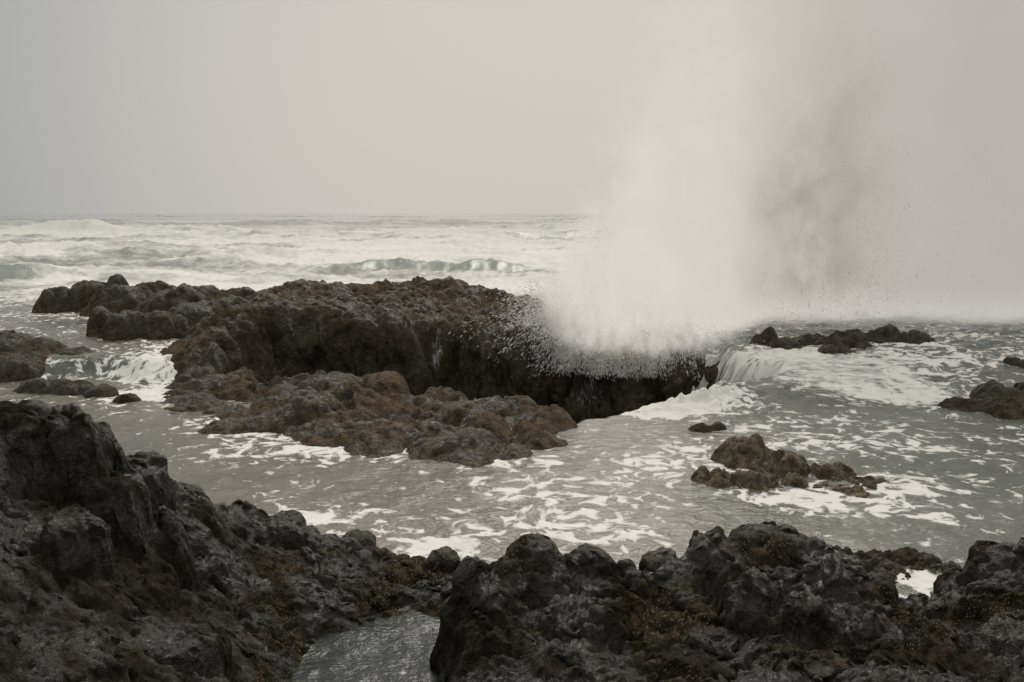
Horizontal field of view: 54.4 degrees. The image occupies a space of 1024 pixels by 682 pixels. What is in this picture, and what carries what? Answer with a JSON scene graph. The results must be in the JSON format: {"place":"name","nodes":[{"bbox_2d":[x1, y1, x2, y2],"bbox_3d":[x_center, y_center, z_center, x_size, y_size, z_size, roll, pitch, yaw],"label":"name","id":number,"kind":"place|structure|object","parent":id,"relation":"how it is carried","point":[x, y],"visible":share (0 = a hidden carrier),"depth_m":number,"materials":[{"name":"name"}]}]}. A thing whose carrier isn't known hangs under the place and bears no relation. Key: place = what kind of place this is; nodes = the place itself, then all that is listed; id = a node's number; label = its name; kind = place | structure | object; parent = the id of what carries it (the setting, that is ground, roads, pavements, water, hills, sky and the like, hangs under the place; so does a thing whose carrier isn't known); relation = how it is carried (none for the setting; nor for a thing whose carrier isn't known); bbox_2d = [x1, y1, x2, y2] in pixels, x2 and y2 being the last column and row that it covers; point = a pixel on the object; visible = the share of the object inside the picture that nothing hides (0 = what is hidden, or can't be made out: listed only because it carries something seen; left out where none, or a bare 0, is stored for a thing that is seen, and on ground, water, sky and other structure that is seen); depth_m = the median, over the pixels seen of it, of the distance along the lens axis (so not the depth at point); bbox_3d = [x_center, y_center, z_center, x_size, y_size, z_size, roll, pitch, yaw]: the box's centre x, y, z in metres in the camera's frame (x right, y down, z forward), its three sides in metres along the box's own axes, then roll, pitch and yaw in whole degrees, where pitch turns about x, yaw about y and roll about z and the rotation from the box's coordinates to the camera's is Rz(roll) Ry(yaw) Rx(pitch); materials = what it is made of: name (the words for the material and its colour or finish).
{"place":"outdoors","nodes":[
{"label":"outdoors","id":0,"kind":"place"},
{"bbox_2d":[0,219,1023,681],"bbox_3d":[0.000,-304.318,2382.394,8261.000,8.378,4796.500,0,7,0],"label":"ocean water","id":1,"kind":"structure","parent":0,"point":[620,487],"depth_m":21.60,"materials":[{"name":"liquid"}]},
{"bbox_2d":[0,330,95,382],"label":"tidal rock ledge","id":2,"kind":"object","parent":1,"relation":"in","point":[23,357],"visible":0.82,"depth_m":24.65,"materials":[{"name":"brown stone"}]},
{"bbox_2d":[12,377,140,403],"bbox_3d":[-9.500,1.276,22.134,3.979,0.823,1.416,3,8,23],"label":"tidal rock ledge","id":3,"kind":"object","parent":1,"relation":"in","point":[60,386],"visible":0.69,"depth_m":22.04,"materials":[{"name":"grey stone"}]},
{"bbox_2d":[31,274,255,316],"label":"offshore reef ridge","id":4,"kind":"structure","parent":1,"relation":"in","point":[116,293],"depth_m":34.75,"materials":[{"name":"grey stone"}]},
{"bbox_2d":[86,294,247,341],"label":"offshore reef ridge","id":5,"kind":"structure","parent":1,"relation":"in","point":[178,320],"depth_m":28.28,"materials":[{"name":"grey stone"}]},
{"bbox_2d":[0,400,460,681],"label":"foreground basalt outcrop","id":6,"kind":"object","parent":1,"relation":"in","point":[117,564],"visible":0.81,"depth_m":8.02,"materials":[{"name":"black stone"}]},
{"bbox_2d":[159,275,719,467],"bbox_3d":[-2.853,1.513,28.111,21.379,5.792,26.192,0,7,0],"label":"reef sinkhole rock","id":7,"kind":"object","parent":1,"relation":"in","point":[366,370],"visible":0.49,"depth_m":27.32,"materials":[{"name":"brown stone"}]},
{"bbox_2d":[688,421,726,432],"bbox_3d":[3.584,1.859,18.474,1.162,0.710,0.939,0,7,0],"label":"submerged boulder","id":8,"kind":"object","parent":1,"relation":"in","point":[705,428],"visible":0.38,"depth_m":18.41,"materials":[{"name":"grey stone"}]},
{"bbox_2d":[429,520,1023,681],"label":"foreground basalt outcrop","id":9,"kind":"object","parent":1,"relation":"in","point":[767,601],"visible":1,"depth_m":8.28,"materials":[{"name":"black stone"}]},
{"bbox_2d":[438,22,1023,381],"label":"sea spray","id":10,"kind":"object","parent":1,"relation":"on","point":[573,322],"visible":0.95,"depth_m":27.68,"materials":[{"name":"liquid"}]},
{"bbox_2d":[690,433,809,491],"bbox_3d":[3.708,2.106,15.458,2.071,1.057,2.564,2,8,17],"label":"mussel covered rock","id":11,"kind":"object","parent":1,"relation":"in","point":[767,467],"visible":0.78,"depth_m":15.15,"materials":[{"name":"brown stone"}]},
{"bbox_2d":[749,323,935,353],"bbox_3d":[9.177,0.206,26.692,5.676,1.130,3.502,0,7,0],"label":"reef rock","id":12,"kind":"object","parent":1,"relation":"in","point":[841,342],"visible":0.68,"depth_m":27.11,"materials":[{"name":"grey stone"}]},
{"bbox_2d":[810,461,886,497],"bbox_3d":[4.949,2.277,14.846,1.707,0.758,1.920,5,9,36],"label":"mussel covered rock","id":13,"kind":"object","parent":1,"relation":"in","point":[837,471],"visible":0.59,"depth_m":14.94,"materials":[{"name":"brown stone"}]},
{"bbox_2d":[829,545,961,583],"bbox_3d":[4.218,2.752,11.354,2.261,0.721,1.574,0,7,0],"label":"wave washed rock","id":14,"kind":"object","parent":1,"relation":"in","point":[889,562],"visible":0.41,"depth_m":11.34,"materials":[{"name":"black stone"}]},
{"bbox_2d":[937,379,1023,419],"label":"shore rock","id":15,"kind":"object","parent":1,"relation":"in","point":[993,398],"visible":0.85,"depth_m":20.31,"materials":[{"name":"brown stone"}]},
{"bbox_2d":[1003,356,1023,367],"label":"reef rock","id":16,"kind":"object","parent":1,"relation":"in","point":[1015,361],"visible":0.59,"depth_m":23.95,"materials":[{"name":"brown stone"}]},
{"bbox_2d":[0,0,1023,228],"label":"sky","id":17,"kind":"structure","parent":0,"point":[249,114],"materials":[{"name":"grey"}]}
]}

